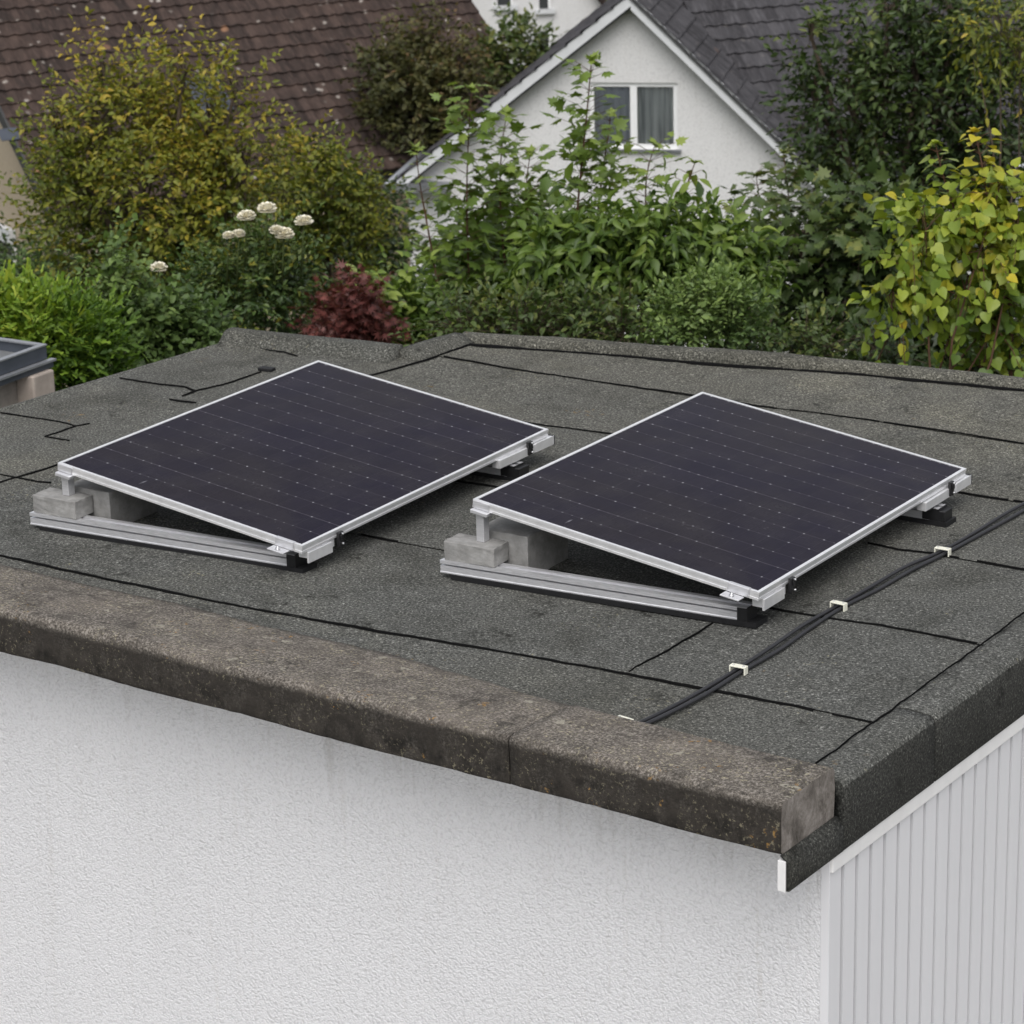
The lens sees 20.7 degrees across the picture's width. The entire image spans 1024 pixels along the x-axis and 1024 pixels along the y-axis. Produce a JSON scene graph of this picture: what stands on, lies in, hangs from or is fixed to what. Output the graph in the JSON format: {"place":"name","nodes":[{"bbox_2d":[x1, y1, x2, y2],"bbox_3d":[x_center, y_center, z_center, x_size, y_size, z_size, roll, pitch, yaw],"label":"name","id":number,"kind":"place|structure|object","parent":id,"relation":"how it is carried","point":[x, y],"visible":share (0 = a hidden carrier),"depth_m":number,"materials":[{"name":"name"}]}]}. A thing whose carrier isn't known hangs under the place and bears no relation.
{"place":"outdoors","nodes":[
{"label":"outdoors","id":0,"kind":"place"},
{"bbox_2d":[258,366,275,371],"bbox_3d":[-1.089,-0.635,12.461,0.070,0.014,0.040,8,20,26],"label":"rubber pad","id":1,"kind":"object","parent":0,"point":[266,368],"visible":1,"depth_m":12.45,"materials":[{"name":"black rubber"}]},
{"bbox_2d":[61,0,1023,386],"bbox_3d":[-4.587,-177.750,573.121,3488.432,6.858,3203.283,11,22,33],"label":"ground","id":2,"kind":"structure","parent":0,"point":[523,66],"depth_m":71.98,"materials":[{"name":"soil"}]},
{"bbox_2d":[0,337,55,407],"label":"annexe","id":3,"kind":"structure","parent":2,"relation":"on","point":[26,373],"depth_m":14.20,"materials":[{"name":"metal"}]},
{"bbox_2d":[0,241,82,293],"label":"shrub","id":4,"kind":"object","parent":2,"relation":"on","point":[33,267],"visible":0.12,"depth_m":30.62,"materials":[{"name":"green plant"}]},
{"bbox_2d":[0,257,148,390],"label":"clipped hedge","id":5,"kind":"object","parent":2,"relation":"on","point":[76,334],"visible":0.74,"depth_m":16.92,"materials":[{"name":"green plant"}]},
{"bbox_2d":[53,206,250,368],"bbox_3d":[-2.268,-0.765,18.128,1.189,2.419,0.953,5,19,18],"label":"currant shrub","id":6,"kind":"object","parent":2,"relation":"on","point":[163,324],"visible":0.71,"depth_m":17.87,"materials":[{"name":"green plant"}]},
{"bbox_2d":[0,5,323,365],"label":"hornbeam tree","id":7,"kind":"object","parent":2,"relation":"on","point":[210,156],"visible":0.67,"depth_m":26.00,"materials":[{"name":"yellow plant"}]},
{"bbox_2d":[0,211,432,340],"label":"hedge","id":8,"kind":"object","parent":2,"relation":"on","point":[13,252],"visible":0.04,"depth_m":31.53,"materials":[{"name":"green plant"}]},
{"bbox_2d":[148,192,349,340],"bbox_3d":[-1.780,-0.972,19.130,1.322,2.457,1.236,11,22,33],"label":"rose bush","id":9,"kind":"object","parent":2,"relation":"on","point":[267,271],"visible":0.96,"depth_m":18.79,"materials":[{"name":"green plant"}]},
{"bbox_2d":[0,0,515,387],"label":"brown roof house","id":10,"kind":"structure","parent":2,"relation":"on","point":[310,38],"depth_m":49.09,"materials":[{"name":"tile"}]},
{"bbox_2d":[0,223,17,268],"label":"flowering shrub","id":11,"kind":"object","parent":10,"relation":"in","point":[3,230],"depth_m":48.08,"materials":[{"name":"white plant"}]},
{"bbox_2d":[229,104,425,327],"bbox_3d":[-1.890,-2.085,28.731,1.870,4.252,1.827,11,22,33],"label":"hornbeam tree","id":12,"kind":"object","parent":2,"relation":"on","point":[354,217],"visible":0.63,"depth_m":28.26,"materials":[{"name":"green plant"}]},
{"bbox_2d":[285,259,415,343],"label":"red maple","id":13,"kind":"object","parent":2,"relation":"on","point":[352,311],"visible":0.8,"depth_m":18.60,"materials":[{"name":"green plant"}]},
{"bbox_2d":[299,157,431,315],"bbox_3d":[-1.911,-2.346,37.094,2.027,4.844,1.981,11,22,33],"label":"dark shrub","id":14,"kind":"object","parent":2,"relation":"on","point":[392,241],"visible":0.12,"depth_m":36.50,"materials":[{"name":"green plant"}]},
{"bbox_2d":[339,236,463,344],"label":"shrub","id":15,"kind":"object","parent":2,"relation":"on","point":[402,289],"visible":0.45,"depth_m":19.41,"materials":[{"name":"green plant"}]},
{"bbox_2d":[333,0,512,207],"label":"evergreen bush","id":16,"kind":"object","parent":2,"relation":"on","point":[425,69],"visible":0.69,"depth_m":48.76,"materials":[{"name":"green plant"}]},
{"bbox_2d":[392,140,472,332],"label":"sycamore sapling","id":17,"kind":"object","parent":2,"relation":"on","point":[446,245],"visible":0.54,"depth_m":20.96,"materials":[{"name":"green plant"}]},
{"bbox_2d":[413,82,522,331],"bbox_3d":[-0.308,-1.675,21.558,0.914,3.266,0.772,-3,18,-4],"label":"sycamore sapling","id":18,"kind":"object","parent":2,"relation":"on","point":[473,226],"visible":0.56,"depth_m":21.25,"materials":[{"name":"green plant"}]},
{"bbox_2d":[384,170,575,333],"bbox_3d":[-0.105,-1.432,22.582,1.960,2.708,1.530,-2,18,0],"label":"sycamore thicket","id":19,"kind":"object","parent":2,"relation":"on","point":[551,198],"visible":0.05,"depth_m":22.31,"materials":[{"name":"green plant"}]},
{"bbox_2d":[447,104,546,333],"bbox_3d":[-0.042,-1.659,22.048,0.869,3.125,0.920,-10,20,-24],"label":"sycamore sapling","id":20,"kind":"object","parent":2,"relation":"on","point":[516,127],"visible":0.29,"depth_m":21.66,"materials":[{"name":"green plant"}]},
{"bbox_2d":[0,327,1023,1023],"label":"garage","id":21,"kind":"structure","parent":2,"relation":"on","point":[382,769],"depth_m":9.19,"materials":[{"name":"concrete"}]},
{"bbox_2d":[74,479,156,521],"bbox_3d":[-1.496,-0.050,10.494,0.212,0.152,0.266,10,21,31],"label":"concrete block","id":22,"kind":"object","parent":21,"relation":"on","point":[109,503],"depth_m":10.38,"materials":[{"name":"grey concrete"}]},
{"bbox_2d":[29,360,554,573],"bbox_3d":[-0.790,-0.194,10.675,1.260,0.274,1.687,11,22,33],"label":"solar panel","id":23,"kind":"object","parent":21,"relation":"on","point":[301,468],"visible":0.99,"depth_m":10.50,"materials":[{"name":"black glass"}]},
{"bbox_2d":[33,487,92,519],"bbox_3d":[-1.659,-0.032,10.370,0.204,0.071,0.104,9,21,30],"label":"concrete block","id":24,"kind":"object","parent":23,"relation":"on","point":[58,503],"depth_m":10.33,"materials":[{"name":"grey concrete"}]},
{"bbox_2d":[489,516,567,569],"bbox_3d":[0.039,0.110,9.869,0.212,0.160,0.266,10,21,31],"label":"concrete block","id":25,"kind":"object","parent":21,"relation":"on","point":[531,546],"depth_m":9.77,"materials":[{"name":"grey concrete"}]},
{"bbox_2d":[440,392,971,628],"bbox_3d":[0.745,-0.035,10.048,1.261,0.288,1.686,11,22,33],"label":"solar panel","id":26,"kind":"object","parent":21,"relation":"on","point":[761,508],"visible":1,"depth_m":9.85,"materials":[{"name":"black glass"}]},
{"bbox_2d":[444,533,508,567],"bbox_3d":[-0.124,0.133,9.746,0.204,0.070,0.104,9,21,29],"label":"concrete block","id":27,"kind":"object","parent":26,"relation":"on","point":[471,549],"depth_m":9.71,"materials":[{"name":"grey concrete"}]},
{"bbox_2d":[729,663,747,675],"bbox_3d":[0.713,0.495,8.842,0.056,0.028,0.024,10,21,31],"label":"cable clip","id":28,"kind":"object","parent":21,"relation":"attached to","point":[740,666],"visible":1,"depth_m":8.83,"materials":[{"name":"beige plastic"}]},
{"bbox_2d":[639,502,1023,721],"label":"cable","id":29,"kind":"object","parent":21,"relation":"on","point":[780,640],"visible":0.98,"depth_m":9.29,"materials":[{"name":"black rubber"}]},
{"bbox_2d":[644,509,1023,723],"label":"cable","id":30,"kind":"object","parent":21,"relation":"on","point":[779,649],"visible":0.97,"depth_m":9.25,"materials":[{"name":"black rubber"}]},
{"bbox_2d":[830,600,847,611],"bbox_3d":[1.090,0.313,9.369,0.056,0.028,0.024,12,22,35],"label":"cable clip","id":31,"kind":"object","parent":21,"relation":"attached to","point":[843,604],"visible":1,"depth_m":9.36,"materials":[{"name":"beige plastic"}]},
{"bbox_2d":[934,546,950,556],"bbox_3d":[1.514,0.138,9.870,0.056,0.028,0.024,9,21,30],"label":"cable clip","id":32,"kind":"object","parent":21,"relation":"attached to","point":[936,548],"visible":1,"depth_m":9.86,"materials":[{"name":"beige plastic"}]},
{"bbox_2d":[455,1,569,89],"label":"laurel bush","id":33,"kind":"object","parent":2,"relation":"on","point":[535,50],"visible":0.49,"depth_m":50.75,"materials":[{"name":"green plant"}]},
{"bbox_2d":[485,144,574,323],"bbox_3d":[0.251,-1.443,21.571,0.891,2.789,0.908,-3,18,-6],"label":"sycamore sapling","id":34,"kind":"object","parent":2,"relation":"on","point":[522,211],"visible":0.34,"depth_m":21.26,"materials":[{"name":"green plant"}]},
{"bbox_2d":[472,0,605,64],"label":"white far house","id":35,"kind":"structure","parent":2,"relation":"on","point":[565,15],"depth_m":77.57,"materials":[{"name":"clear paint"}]},
{"bbox_2d":[493,0,517,10],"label":"window","id":36,"kind":"structure","parent":35,"relation":"in","point":[500,2],"depth_m":77.28,"materials":[{"name":"white glass"}]},
{"bbox_2d":[535,0,554,13],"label":"window","id":37,"kind":"structure","parent":35,"relation":"in","point":[542,3],"depth_m":77.45,"materials":[{"name":"white glass"}]},
{"bbox_2d":[539,31,551,46],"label":"window","id":38,"kind":"structure","parent":35,"relation":"in","point":[550,37],"depth_m":77.75,"materials":[{"name":"white glass"}]},
{"bbox_2d":[505,50,629,330],"bbox_3d":[0.433,-1.677,20.533,0.910,3.396,0.815,-4,18,-7],"label":"sycamore sapling","id":39,"kind":"object","parent":2,"relation":"on","point":[578,133],"visible":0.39,"depth_m":20.16,"materials":[{"name":"green plant"}]},
{"bbox_2d":[484,162,673,344],"bbox_3d":[0.523,-1.034,18.609,1.301,2.642,1.308,11,22,33],"label":"cherry shrub","id":40,"kind":"object","parent":2,"relation":"on","point":[568,246],"visible":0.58,"depth_m":18.21,"materials":[{"name":"green plant"}]},
{"bbox_2d":[552,107,636,216],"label":"sycamore sapling","id":41,"kind":"object","parent":2,"relation":"on","point":[627,150],"visible":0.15,"depth_m":20.56,"materials":[{"name":"green plant"}]},
{"bbox_2d":[590,131,689,343],"bbox_3d":[0.967,-1.326,20.086,0.799,2.767,0.807,-5,18,-11],"label":"sycamore sapling","id":42,"kind":"object","parent":2,"relation":"on","point":[640,172],"visible":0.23,"depth_m":19.70,"materials":[{"name":"green plant"}]},
{"bbox_2d":[388,266,946,368],"bbox_3d":[0.965,-0.564,17.695,3.464,2.068,1.028,-2,18,-2],"label":"bush","id":43,"kind":"object","parent":2,"relation":"on","point":[521,323],"visible":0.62,"depth_m":17.47,"materials":[{"name":"green plant"}]},
{"bbox_2d":[653,156,711,344],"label":"cherry sapling","id":44,"kind":"object","parent":2,"relation":"on","point":[692,178],"visible":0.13,"depth_m":18.74,"materials":[{"name":"green plant"}]},
{"bbox_2d":[576,173,807,347],"bbox_3d":[1.219,-0.948,18.406,1.508,2.510,1.306,11,22,33],"label":"cherry shrub","id":45,"kind":"object","parent":2,"relation":"on","point":[705,235],"visible":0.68,"depth_m":18.03,"materials":[{"name":"green plant"}]},
{"bbox_2d":[382,0,1023,356],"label":"white gable house","id":46,"kind":"structure","parent":2,"relation":"on","point":[699,74],"depth_m":45.71,"materials":[{"name":"white paint"}]},
{"bbox_2d":[587,83,680,152],"bbox_3d":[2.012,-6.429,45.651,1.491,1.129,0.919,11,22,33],"label":"window","id":47,"kind":"structure","parent":46,"relation":"in","point":[654,113],"depth_m":45.65,"materials":[{"name":"white"}]},
{"bbox_2d":[618,246,803,351],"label":"privet bush","id":48,"kind":"object","parent":2,"relation":"on","point":[686,311],"visible":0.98,"depth_m":16.90,"materials":[{"name":"green plant"}]},
{"bbox_2d":[697,200,776,346],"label":"cherry sapling","id":49,"kind":"object","parent":2,"relation":"on","point":[719,203],"visible":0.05,"depth_m":18.84,"materials":[{"name":"green plant"}]},
{"bbox_2d":[739,218,784,350],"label":"cherry sapling","id":50,"kind":"object","parent":2,"relation":"on","point":[762,301],"visible":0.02,"depth_m":19.24,"materials":[{"name":"green plant"}]},
{"bbox_2d":[719,161,810,351],"bbox_3d":[2.011,-1.453,22.182,0.855,2.602,0.884,-10,20,-23],"label":"sycamore sapling","id":51,"kind":"object","parent":2,"relation":"on","point":[769,194],"visible":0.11,"depth_m":21.82,"materials":[{"name":"green plant"}]},
{"bbox_2d":[740,145,827,352],"bbox_3d":[2.386,-1.575,22.654,1.014,2.798,0.878,11,22,33],"label":"sycamore sapling","id":52,"kind":"object","parent":2,"relation":"on","point":[799,173],"visible":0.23,"depth_m":22.29,"materials":[{"name":"green plant"}]},
{"bbox_2d":[721,157,1023,374],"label":"dark maple","id":53,"kind":"object","parent":2,"relation":"on","point":[829,258],"visible":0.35,"depth_m":20.27,"materials":[{"name":"green plant"}]},
{"bbox_2d":[758,0,1023,266],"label":"oak tree","id":54,"kind":"object","parent":2,"relation":"on","point":[867,83],"visible":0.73,"depth_m":27.93,"materials":[{"name":"green plant"}]},
{"bbox_2d":[846,157,1023,377],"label":"lime shrub","id":55,"kind":"object","parent":2,"relation":"on","point":[941,245],"visible":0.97,"depth_m":15.07,"materials":[{"name":"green plant"}]},
{"bbox_2d":[919,139,1012,374],"bbox_3d":[2.557,-0.578,15.682,0.616,3.030,0.472,-4,18,-9],"label":"lime shoot","id":56,"kind":"object","parent":2,"relation":"on","point":[967,362],"visible":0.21,"depth_m":15.35,"materials":[{"name":"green plant"}]},
{"bbox_2d":[918,0,1023,363],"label":"birch tree","id":57,"kind":"object","parent":2,"relation":"on","point":[972,29],"visible":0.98,"depth_m":22.99,"materials":[{"name":"green plant"}]},
{"bbox_2d":[951,127,1023,375],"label":"lime shoot","id":58,"kind":"object","parent":2,"relation":"on","point":[984,172],"visible":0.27,"depth_m":15.13,"materials":[{"name":"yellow plant"}]}
]}

